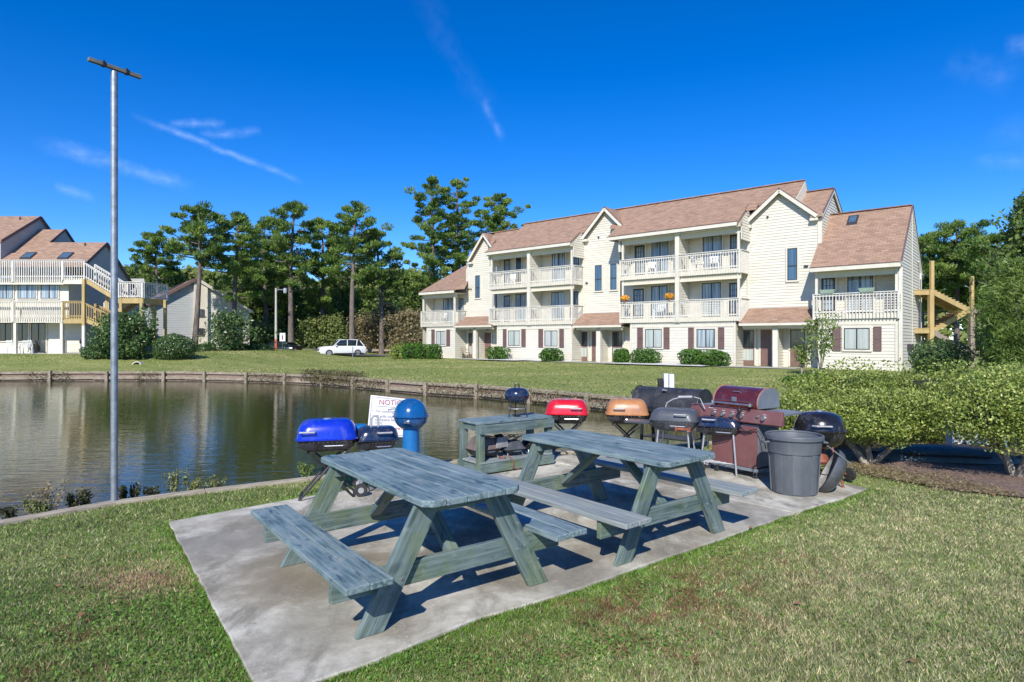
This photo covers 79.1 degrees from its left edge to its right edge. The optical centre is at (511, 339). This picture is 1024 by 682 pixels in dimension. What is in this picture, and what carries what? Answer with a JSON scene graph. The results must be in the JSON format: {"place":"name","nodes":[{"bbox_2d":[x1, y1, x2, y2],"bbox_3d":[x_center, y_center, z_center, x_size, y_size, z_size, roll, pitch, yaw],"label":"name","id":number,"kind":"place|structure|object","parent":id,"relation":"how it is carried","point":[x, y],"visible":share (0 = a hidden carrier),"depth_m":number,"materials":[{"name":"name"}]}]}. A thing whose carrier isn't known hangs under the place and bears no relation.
{"place":"outdoors","nodes":[
{"label":"outdoors","id":0,"kind":"place"},
{"bbox_2d":[0,381,711,519],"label":"pond water","id":1,"kind":"structure","parent":0,"point":[54,433],"depth_m":15.37,"materials":[{"name":"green liquid"}]},
{"bbox_2d":[0,349,913,395],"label":"grass","id":2,"kind":"structure","parent":0,"point":[309,363],"depth_m":34.90,"materials":[{"name":"plant"}]},
{"bbox_2d":[0,343,1023,681],"bbox_3d":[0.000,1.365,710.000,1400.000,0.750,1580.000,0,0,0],"label":"ground","id":3,"kind":"structure","parent":0,"point":[76,363],"depth_m":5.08,"materials":[{"name":"plant"}]},
{"bbox_2d":[0,216,147,353],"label":"apartment building","id":4,"kind":"structure","parent":3,"relation":"on","point":[35,291],"depth_m":43.53,"materials":[{"name":"beige"}]},
{"bbox_2d":[16,285,37,299],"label":"window","id":5,"kind":"structure","parent":4,"relation":"in","point":[24,292],"depth_m":42.44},
{"bbox_2d":[30,323,47,352],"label":"sliding door","id":6,"kind":"structure","parent":4,"relation":"in","point":[38,331],"depth_m":43.49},
{"bbox_2d":[40,285,59,299],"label":"window","id":7,"kind":"structure","parent":4,"relation":"in","point":[47,292],"depth_m":42.44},
{"bbox_2d":[62,260,167,352],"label":"staircase","id":8,"kind":"structure","parent":3,"relation":"on","point":[127,302],"depth_m":41.91,"materials":[{"name":"white wood"}]},
{"bbox_2d":[86,306,158,359],"bbox_3d":[-24.095,-0.384,38.539,4.168,3.470,3.703,0,0,0],"label":"shrub","id":9,"kind":"object","parent":3,"relation":"on","point":[132,339],"visible":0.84,"depth_m":37.87,"materials":[{"name":"green plant"}]},
{"bbox_2d":[128,230,185,293],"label":"pine tree","id":10,"kind":"object","parent":3,"relation":"on","point":[158,240],"visible":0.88,"depth_m":87.14,"materials":[{"name":"green plant"}]},
{"bbox_2d":[151,333,197,359],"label":"clipped shrub","id":11,"kind":"object","parent":3,"relation":"on","point":[175,346],"visible":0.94,"depth_m":38.24,"materials":[{"name":"green plant"}]},
{"bbox_2d":[159,200,234,344],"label":"pine tree","id":12,"kind":"object","parent":3,"relation":"on","point":[197,228],"visible":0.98,"depth_m":56.47,"materials":[{"name":"green plant"}]},
{"bbox_2d":[144,278,252,349],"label":"apartment building","id":13,"kind":"structure","parent":3,"relation":"on","point":[181,307],"depth_m":60.06,"materials":[{"name":"grey"}]},
{"bbox_2d":[201,211,267,345],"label":"pine tree","id":14,"kind":"object","parent":3,"relation":"on","point":[240,222],"visible":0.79,"depth_m":59.92,"materials":[{"name":"green plant"}]},
{"bbox_2d":[192,304,280,350],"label":"leafy tree","id":15,"kind":"object","parent":3,"relation":"on","point":[227,326],"visible":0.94,"depth_m":52.59,"materials":[{"name":"green plant"}]},
{"bbox_2d":[220,232,269,314],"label":"pine tree","id":16,"kind":"object","parent":3,"relation":"on","point":[260,309],"visible":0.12,"depth_m":71.46,"materials":[{"name":"green plant"}]},
{"bbox_2d":[231,220,297,343],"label":"pine tree","id":17,"kind":"object","parent":3,"relation":"on","point":[265,301],"visible":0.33,"depth_m":67.63,"materials":[{"name":"green plant"}]},
{"bbox_2d":[249,318,279,345],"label":"leafy tree","id":18,"kind":"object","parent":3,"relation":"on","point":[256,323],"visible":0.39,"depth_m":65.57,"materials":[{"name":"green plant"}]},
{"bbox_2d":[258,313,287,341],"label":"leafy tree","id":19,"kind":"object","parent":3,"relation":"on","point":[280,325],"visible":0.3,"depth_m":68.56,"materials":[{"name":"green plant"}]},
{"bbox_2d":[254,247,303,335],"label":"pine tree","id":20,"kind":"object","parent":3,"relation":"on","point":[281,311],"visible":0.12,"depth_m":74.86,"materials":[{"name":"green plant"}]},
{"bbox_2d":[256,200,328,341],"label":"pine tree","id":21,"kind":"object","parent":3,"relation":"on","point":[283,240],"visible":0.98,"depth_m":63.76,"materials":[{"name":"green plant"}]},
{"bbox_2d":[0,371,630,410],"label":"retaining wall","id":22,"kind":"structure","parent":3,"relation":"on","point":[400,386],"depth_m":30.75,"materials":[{"name":"brown wood"}]},
{"bbox_2d":[25,372,619,409],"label":"bank weeds","id":23,"kind":"object","parent":22,"relation":"on","point":[452,394],"visible":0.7,"depth_m":24.69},
{"bbox_2d":[294,313,338,348],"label":"leafy tree","id":24,"kind":"object","parent":3,"relation":"on","point":[308,325],"visible":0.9,"depth_m":66.88,"materials":[{"name":"green plant"}]},
{"bbox_2d":[286,295,348,344],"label":"leafy tree","id":25,"kind":"object","parent":3,"relation":"on","point":[302,310],"visible":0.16,"depth_m":72.95,"materials":[{"name":"green plant"}]},
{"bbox_2d":[301,216,350,342],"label":"pine tree","id":26,"kind":"object","parent":3,"relation":"on","point":[324,301],"visible":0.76,"depth_m":69.25,"materials":[{"name":"green plant"}]},
{"bbox_2d":[313,310,348,345],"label":"leafy tree","id":27,"kind":"object","parent":3,"relation":"on","point":[333,322],"visible":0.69,"depth_m":67.29,"materials":[{"name":"green plant"}]},
{"bbox_2d":[295,369,366,384],"bbox_3d":[-8.660,1.763,29.494,5.283,0.697,1.540,0,0,38],"label":"bank brush","id":28,"kind":"object","parent":3,"relation":"on","point":[326,373],"visible":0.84,"depth_m":29.36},
{"bbox_2d":[325,244,356,314],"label":"pine tree","id":29,"kind":"object","parent":3,"relation":"on","point":[342,290],"visible":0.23,"depth_m":77.36,"materials":[{"name":"green plant"}]},
{"bbox_2d":[302,348,388,355],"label":"parking lot","id":30,"kind":"structure","parent":3,"relation":"on","point":[365,354],"depth_m":61.25,"materials":[{"name":"asphalt"}]},
{"bbox_2d":[317,339,365,355],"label":"parked car","id":31,"kind":"object","parent":30,"relation":"on","point":[341,346],"visible":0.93,"depth_m":60.70,"materials":[{"name":"white metal"}]},
{"bbox_2d":[318,200,393,355],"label":"pine tree","id":32,"kind":"object","parent":3,"relation":"on","point":[349,223],"visible":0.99,"depth_m":61.54,"materials":[{"name":"green plant"}]},
{"bbox_2d":[0,441,711,526],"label":"retaining wall","id":33,"kind":"structure","parent":3,"relation":"on","point":[70,510],"depth_m":6.77,"materials":[{"name":"concrete"}]},
{"bbox_2d":[26,479,68,512],"bbox_3d":[-4.690,1.636,6.287,0.409,0.450,0.174,0,0,-8],"label":"weed plant","id":34,"kind":"object","parent":33,"relation":"on","point":[47,488],"visible":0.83,"depth_m":6.25,"materials":[{"name":"green plant"}]},
{"bbox_2d":[87,57,141,500],"bbox_3d":[-4.200,-0.284,6.555,0.070,5.248,0.506,0,0,36],"label":"metal pole","id":35,"kind":"object","parent":33,"relation":"attached to","point":[115,70],"visible":0.92,"depth_m":6.52,"materials":[{"name":"grey metal"}]},
{"bbox_2d":[334,292,389,342],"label":"leafy tree","id":36,"kind":"object","parent":3,"relation":"on","point":[361,305],"visible":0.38,"depth_m":74.94,"materials":[{"name":"green plant"}]},
{"bbox_2d":[341,308,387,352],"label":"leafy tree","id":37,"kind":"object","parent":3,"relation":"on","point":[361,328],"visible":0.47,"depth_m":71.31,"materials":[{"name":"green plant"}]},
{"bbox_2d":[354,231,411,354],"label":"pine tree","id":38,"kind":"object","parent":3,"relation":"on","point":[393,254],"visible":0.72,"depth_m":65.76,"materials":[{"name":"green plant"}]},
{"bbox_2d":[357,300,416,352],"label":"leafy tree","id":39,"kind":"object","parent":3,"relation":"on","point":[390,308],"visible":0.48,"depth_m":69.39,"materials":[{"name":"green plant"}]},
{"bbox_2d":[377,305,422,349],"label":"leafy tree","id":40,"kind":"object","parent":3,"relation":"on","point":[404,319],"visible":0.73,"depth_m":63.38,"materials":[{"name":"brown plant"}]},
{"bbox_2d":[388,398,428,452],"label":"pedestal grill","id":41,"kind":"object","parent":3,"relation":"on","point":[410,415],"visible":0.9,"depth_m":7.66,"materials":[{"name":"blue metal"}]},
{"bbox_2d":[392,268,426,343],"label":"leafy tree","id":42,"kind":"object","parent":3,"relation":"on","point":[405,286],"visible":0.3,"depth_m":89.17,"materials":[{"name":"green plant"}]},
{"bbox_2d":[397,174,468,302],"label":"pine tree","id":43,"kind":"object","parent":3,"relation":"on","point":[430,248],"visible":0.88,"depth_m":73.59,"materials":[{"name":"green plant"}]},
{"bbox_2d":[430,177,494,276],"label":"pine tree","id":44,"kind":"object","parent":3,"relation":"on","point":[464,224],"visible":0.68,"depth_m":77.15,"materials":[{"name":"green plant"}]},
{"bbox_2d":[169,458,792,681],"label":"concrete pad","id":45,"kind":"object","parent":3,"relation":"on","point":[291,623],"visible":0.41,"depth_m":4.48,"materials":[{"name":"concrete"}]},
{"bbox_2d":[295,417,357,500],"bbox_3d":[-2.015,1.290,6.761,0.644,0.855,0.493,0,0,-14],"label":"charcoal grill","id":46,"kind":"object","parent":45,"relation":"on","point":[329,434],"visible":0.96,"depth_m":6.60,"materials":[{"name":"blue metal"}]},
{"bbox_2d":[352,415,399,496],"bbox_3d":[-1.624,1.279,6.958,0.687,0.862,0.521,0,0,-18],"label":"charcoal grill","id":47,"kind":"object","parent":45,"relation":"on","point":[373,437],"visible":0.72,"depth_m":6.80,"materials":[{"name":"blue metal"}]},
{"bbox_2d":[368,395,403,436],"bbox_3d":[-1.686,1.329,8.520,0.600,1.100,0.094,3,-3,-6],"label":"notice sign","id":48,"kind":"object","parent":45,"relation":"on","point":[380,406],"visible":0.41,"depth_m":8.49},
{"bbox_2d":[251,448,586,639],"bbox_3d":[-0.745,1.327,4.520,1.737,0.764,1.900,0,0,-37],"label":"picnic table","id":49,"kind":"object","parent":45,"relation":"on","point":[426,489],"visible":1,"depth_m":4.14,"materials":[{"name":"wood"}]},
{"bbox_2d":[457,413,553,473],"bbox_3d":[-0.072,1.395,8.326,1.220,0.690,0.559,0,0,-37],"label":"serving table","id":50,"kind":"object","parent":45,"relation":"on","point":[483,426],"visible":0.75,"depth_m":8.10,"materials":[{"name":"wood"}]},
{"bbox_2d":[465,435,507,458],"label":"portable grill","id":51,"kind":"object","parent":50,"relation":"on","point":[493,445],"visible":0.8,"depth_m":8.06,"materials":[{"name":"silver metal"}]},
{"bbox_2d":[504,383,529,416],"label":"kettle grill","id":52,"kind":"object","parent":50,"relation":"on","point":[515,394],"visible":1,"depth_m":8.30,"materials":[{"name":"blue metal"}]},
{"bbox_2d":[492,429,758,565],"bbox_3d":[0.902,1.327,5.660,1.737,0.764,1.900,0,0,-38],"label":"picnic table","id":53,"kind":"object","parent":45,"relation":"on","point":[658,461],"visible":0.91,"depth_m":5.34,"materials":[{"name":"wood"}]},
{"bbox_2d":[464,192,530,246],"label":"pine tree","id":54,"kind":"object","parent":3,"relation":"on","point":[495,220],"visible":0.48,"depth_m":85.00,"materials":[{"name":"green plant"}]},
{"bbox_2d":[0,533,1023,681],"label":"clover","id":55,"kind":"object","parent":3,"relation":"on","point":[222,627],"visible":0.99,"depth_m":3.55,"materials":[{"name":"green plant"}]},
{"bbox_2d":[132,263,986,346],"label":"woods","id":56,"kind":"object","parent":3,"relation":"on","point":[208,276],"visible":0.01,"depth_m":109.78,"materials":[{"name":"green plant"}]},
{"bbox_2d":[460,358,796,368],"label":"footpath","id":57,"kind":"structure","parent":3,"relation":"on","point":[609,362],"depth_m":40.16,"materials":[{"name":"concrete"}]},
{"bbox_2d":[610,362,707,365],"bbox_3d":[8.694,1.457,36.898,6.500,0.035,2.480,0,0,40],"label":"gravel bed","id":58,"kind":"object","parent":57,"relation":"on","point":[681,364],"visible":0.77,"depth_m":36.95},
{"bbox_2d":[629,347,662,364],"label":"clipped shrub","id":59,"kind":"object","parent":58,"relation":"on","point":[645,356],"visible":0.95,"depth_m":37.38,"materials":[{"name":"green plant"}]},
{"bbox_2d":[677,348,702,364],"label":"clipped shrub","id":60,"kind":"object","parent":58,"relation":"on","point":[691,356],"visible":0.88,"depth_m":35.48,"materials":[{"name":"green plant"}]},
{"bbox_2d":[699,349,732,366],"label":"clipped shrub","id":61,"kind":"object","parent":58,"relation":"on","point":[714,358],"visible":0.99,"depth_m":34.56,"materials":[{"name":"green plant"}]},
{"bbox_2d":[418,179,922,370],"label":"apartment building","id":62,"kind":"structure","parent":3,"relation":"on","point":[785,252],"depth_m":37.34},
{"bbox_2d":[543,329,558,347],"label":"window","id":63,"kind":"structure","parent":62,"relation":"in","point":[550,336],"depth_m":43.78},
{"bbox_2d":[550,290,565,320],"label":"glass door","id":64,"kind":"structure","parent":62,"relation":"in","point":[558,297],"depth_m":44.93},
{"bbox_2d":[551,252,566,281],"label":"door","id":65,"kind":"structure","parent":62,"relation":"in","point":[557,259],"depth_m":44.87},
{"bbox_2d":[632,287,645,318],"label":"door","id":66,"kind":"structure","parent":62,"relation":"in","point":[638,293],"depth_m":40.71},
{"bbox_2d":[633,243,646,275],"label":"door","id":67,"kind":"structure","parent":62,"relation":"in","point":[639,250],"depth_m":40.70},
{"bbox_2d":[644,327,663,348],"bbox_3d":[8.836,-0.056,38.639,1.338,1.344,0.105,0,0,40],"label":"window","id":68,"kind":"structure","parent":62,"relation":"in","point":[653,337],"depth_m":38.58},
{"bbox_2d":[650,241,669,273],"bbox_3d":[9.504,-5.193,39.725,1.381,2.345,0.105,0,0,40],"label":"window","id":69,"kind":"structure","parent":62,"relation":"in","point":[656,248],"depth_m":39.69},
{"bbox_2d":[650,284,669,317],"bbox_3d":[9.470,-2.398,39.754,1.365,2.256,0.105,0,0,40],"label":"window","id":70,"kind":"structure","parent":62,"relation":"in","point":[657,292],"depth_m":39.72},
{"bbox_2d":[695,327,716,348],"bbox_3d":[11.410,-0.053,36.447,1.319,1.278,0.105,0,0,40],"label":"window","id":71,"kind":"structure","parent":62,"relation":"in","point":[705,337],"depth_m":36.40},
{"bbox_2d":[700,280,722,316],"bbox_3d":[12.088,-2.395,37.522,1.395,2.249,0.105,0,0,40],"label":"window","id":72,"kind":"structure","parent":62,"relation":"in","point":[711,290],"depth_m":37.50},
{"bbox_2d":[701,235,723,269],"bbox_3d":[12.129,-5.179,37.490,1.377,2.318,0.105,0,0,40],"label":"sliding door","id":73,"kind":"structure","parent":62,"relation":"in","point":[710,243],"depth_m":37.45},
{"bbox_2d":[743,329,756,365],"bbox_3d":[13.714,0.445,36.060,0.994,2.150,0.102,0,0,40],"label":"door","id":74,"kind":"structure","parent":62,"relation":"in","point":[749,346],"depth_m":35.96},
{"bbox_2d":[759,329,772,365],"bbox_3d":[14.522,0.445,35.372,0.792,2.150,0.102,0,0,40],"label":"door","id":75,"kind":"structure","parent":62,"relation":"in","point":[765,335],"depth_m":35.34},
{"bbox_2d":[785,246,798,281],"bbox_3d":[15.596,-4.168,34.456,0.707,1.961,0.105,0,0,40],"label":"window","id":76,"kind":"structure","parent":62,"relation":"in","point":[792,253],"depth_m":34.43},
{"bbox_2d":[788,328,806,366],"bbox_3d":[15.812,0.445,34.272,0.969,2.150,0.102,0,0,40],"label":"door","id":77,"kind":"structure","parent":62,"relation":"in","point":[794,334],"depth_m":34.36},
{"bbox_2d":[821,278,836,313],"bbox_3d":[17.021,-2.371,33.322,0.861,2.081,0.102,0,0,40],"label":"door","id":78,"kind":"structure","parent":62,"relation":"in","point":[826,283],"depth_m":33.28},
{"bbox_2d":[842,326,871,351],"bbox_3d":[17.428,-0.019,31.318,1.343,1.278,0.105,0,0,40],"label":"window","id":79,"kind":"structure","parent":62,"relation":"in","point":[854,338],"depth_m":31.28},
{"bbox_2d":[845,275,874,312],"bbox_3d":[18.174,-2.358,32.338,1.380,2.177,0.105,0,0,40],"label":"window","id":80,"kind":"structure","parent":62,"relation":"in","point":[852,284],"depth_m":32.37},
{"bbox_2d":[631,385,712,449],"bbox_3d":[2.466,1.230,9.683,1.130,0.960,0.700,0,0,42],"label":"barrel grill","id":81,"kind":"object","parent":3,"relation":"on","point":[653,398],"visible":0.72,"depth_m":9.55,"materials":[{"name":"metal"}]},
{"bbox_2d":[552,454,866,514],"bbox_3d":[2.383,1.763,8.383,2.388,0.114,4.150,0,0,-41],"label":"concrete pad","id":82,"kind":"object","parent":3,"relation":"on","point":[766,496],"visible":0.23,"depth_m":7.05,"materials":[{"name":"concrete"}]},
{"bbox_2d":[545,398,588,453],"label":"charcoal grill","id":83,"kind":"object","parent":82,"relation":"on","point":[567,411],"visible":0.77,"depth_m":8.81,"materials":[{"name":"red metal"}]},
{"bbox_2d":[605,398,648,457],"bbox_3d":[1.657,1.285,8.931,0.614,0.865,0.493,0,0,10],"label":"charcoal grill","id":84,"kind":"object","parent":82,"relation":"on","point":[619,411],"visible":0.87,"depth_m":8.77,"materials":[{"name":"orange metal"}]},
{"bbox_2d":[624,396,704,448],"bbox_3d":[2.017,1.226,8.196,1.010,0.969,0.538,0,0,26],"label":"charcoal grill","id":85,"kind":"object","parent":82,"relation":"on","point":[678,419],"visible":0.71,"depth_m":7.98,"materials":[{"name":"grey metal"}]},
{"bbox_2d":[696,415,741,476],"bbox_3d":[2.673,1.350,7.938,0.594,0.721,0.454,0,0,30],"label":"charcoal grill","id":86,"kind":"object","parent":82,"relation":"on","point":[708,425],"visible":0.71,"depth_m":7.81,"materials":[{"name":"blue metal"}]},
{"bbox_2d":[691,384,802,478],"bbox_3d":[2.938,1.154,7.897,0.596,1.114,1.320,0,0,-35],"label":"gas grill","id":87,"kind":"object","parent":82,"relation":"on","point":[755,412],"visible":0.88,"depth_m":7.68,"materials":[{"name":"red metal"}]},
{"bbox_2d":[712,435,733,463],"bbox_3d":[2.682,1.324,7.920,0.063,0.510,0.321,0,0,-35],"label":"door","id":88,"kind":"structure","parent":87,"relation":"in","point":[722,446],"depth_m":7.91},
{"bbox_2d":[734,425,757,468],"bbox_3d":[2.871,1.324,7.650,0.063,0.510,0.321,0,0,-35],"label":"door","id":89,"kind":"structure","parent":87,"relation":"in","point":[746,443],"depth_m":7.63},
{"bbox_2d":[761,430,827,496],"bbox_3d":[3.155,1.383,6.930,0.614,0.653,0.614,0,0,-38],"label":"trash can","id":90,"kind":"object","parent":82,"relation":"on","point":[794,458],"visible":1,"depth_m":6.72,"materials":[{"name":"plastic"}]},
{"bbox_2d":[790,410,855,487],"bbox_3d":[3.735,1.280,7.413,0.802,0.866,0.648,0,0,0],"label":"kettle grill","id":91,"kind":"object","parent":82,"relation":"on","point":[831,427],"visible":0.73,"depth_m":7.22,"materials":[{"name":"black metal"}]},
{"bbox_2d":[819,449,846,491],"bbox_3d":[3.617,1.509,6.953,0.165,0.534,0.534,28,10,20],"label":"round metal cover","id":92,"kind":"object","parent":82,"relation":"on","point":[833,471],"visible":0.92,"depth_m":6.80,"materials":[{"name":"grey metal"}]},
{"bbox_2d":[789,340,817,372],"bbox_3d":[13.167,0.813,28.164,1.278,1.569,1.200,0,0,0],"label":"young tree","id":93,"kind":"object","parent":3,"relation":"on","point":[805,353],"visible":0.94,"depth_m":28.00,"materials":[{"name":"green plant"}]},
{"bbox_2d":[800,311,841,370],"bbox_3d":[13.642,0.172,27.177,1.792,2.855,1.814,0,0,-21],"label":"young tree","id":94,"kind":"object","parent":3,"relation":"on","point":[822,345],"visible":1,"depth_m":27.27,"materials":[{"name":"green plant"}]},
{"bbox_2d":[824,431,1023,496],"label":"mulch bed","id":95,"kind":"object","parent":3,"relation":"on","point":[995,475],"visible":0.06,"depth_m":8.13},
{"bbox_2d":[776,380,892,447],"bbox_3d":[5.033,1.266,10.508,2.641,1.119,1.913,0,0,0],"label":"variegated shrub","id":96,"kind":"object","parent":95,"relation":"on","point":[790,420],"visible":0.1,"depth_m":10.39,"materials":[{"name":"green plant"}]},
{"bbox_2d":[764,356,912,404],"bbox_3d":[7.744,1.117,14.485,3.056,1.420,2.507,0,0,-26],"label":"variegated shrub","id":97,"kind":"object","parent":95,"relation":"on","point":[836,378],"visible":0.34,"depth_m":14.28,"materials":[{"name":"green plant"}]},
{"bbox_2d":[792,386,956,464],"bbox_3d":[4.983,1.219,8.540,1.950,1.199,1.564,0,0,33],"label":"variegated shrub","id":98,"kind":"object","parent":95,"relation":"on","point":[869,420],"visible":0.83,"depth_m":8.21,"materials":[{"name":"green plant"}]},
{"bbox_2d":[876,385,971,443],"bbox_3d":[6.739,1.307,10.695,2.636,1.043,1.773,0,0,0],"label":"variegated shrub","id":99,"kind":"object","parent":95,"relation":"on","point":[932,438],"visible":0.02,"depth_m":10.25,"materials":[{"name":"green plant"}]},
{"bbox_2d":[824,450,1023,495],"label":"leaf litter","id":100,"kind":"object","parent":95,"relation":"on","point":[895,474],"visible":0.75,"depth_m":7.58,"materials":[{"name":"brown plant"}]},
{"bbox_2d":[849,356,1007,398],"bbox_3d":[9.069,1.088,13.282,3.351,1.474,2.492,0,0,0],"label":"variegated shrub","id":101,"kind":"object","parent":95,"relation":"on","point":[919,381],"visible":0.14,"depth_m":13.00,"materials":[{"name":"green plant"}]},
{"bbox_2d":[872,444,1020,463],"bbox_3d":[6.149,1.610,8.846,1.917,0.200,0.608,0,0,12],"label":"covered boat","id":102,"kind":"object","parent":95,"relation":"on","point":[941,453],"visible":0.75,"depth_m":8.64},
{"bbox_2d":[925,362,1023,476],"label":"variegated shrub","id":103,"kind":"object","parent":95,"relation":"on","point":[993,413],"visible":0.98,"depth_m":7.55,"materials":[{"name":"green plant"}]},
{"bbox_2d":[908,337,975,374],"bbox_3d":[19.040,0.813,27.458,2.436,1.782,2.263,0,0,45],"label":"shrub","id":104,"kind":"object","parent":3,"relation":"on","point":[940,351],"visible":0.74,"depth_m":27.06,"materials":[{"name":"green plant"}]},
{"bbox_2d":[919,232,970,318],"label":"pine tree","id":105,"kind":"object","parent":3,"relation":"on","point":[925,283],"visible":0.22,"depth_m":58.97,"materials":[{"name":"green plant"}]},
{"bbox_2d":[914,261,980,365],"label":"staircase","id":106,"kind":"structure","parent":3,"relation":"on","point":[933,326],"depth_m":34.05,"materials":[{"name":"yellow wood"}]},
{"bbox_2d":[918,218,999,355],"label":"pine tree","id":107,"kind":"object","parent":3,"relation":"on","point":[950,270],"visible":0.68,"depth_m":56.52,"materials":[{"name":"green plant"}]},
{"bbox_2d":[949,231,1020,352],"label":"pine tree","id":108,"kind":"object","parent":3,"relation":"on","point":[981,244],"visible":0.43,"depth_m":52.06,"materials":[{"name":"green plant"}]},
{"bbox_2d":[954,256,1023,374],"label":"willow tree","id":109,"kind":"object","parent":3,"relation":"on","point":[1011,275],"visible":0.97,"depth_m":23.90,"materials":[{"name":"green plant"}]},
{"bbox_2d":[965,302,1012,372],"bbox_3d":[21.275,0.128,26.991,2.273,3.682,2.000,0,0,13],"label":"willow tree","id":110,"kind":"object","parent":3,"relation":"on","point":[980,340],"visible":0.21,"depth_m":27.03,"materials":[{"name":"green plant"}]},
{"bbox_2d":[967,190,1023,320],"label":"leafy tree","id":111,"kind":"object","parent":3,"relation":"on","point":[1016,221],"visible":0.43,"depth_m":34.18,"materials":[{"name":"green plant"}]},
{"bbox_2d":[0,0,1023,371],"label":"sky","id":112,"kind":"structure","parent":0,"point":[562,108],"materials":[{"name":"blue"}]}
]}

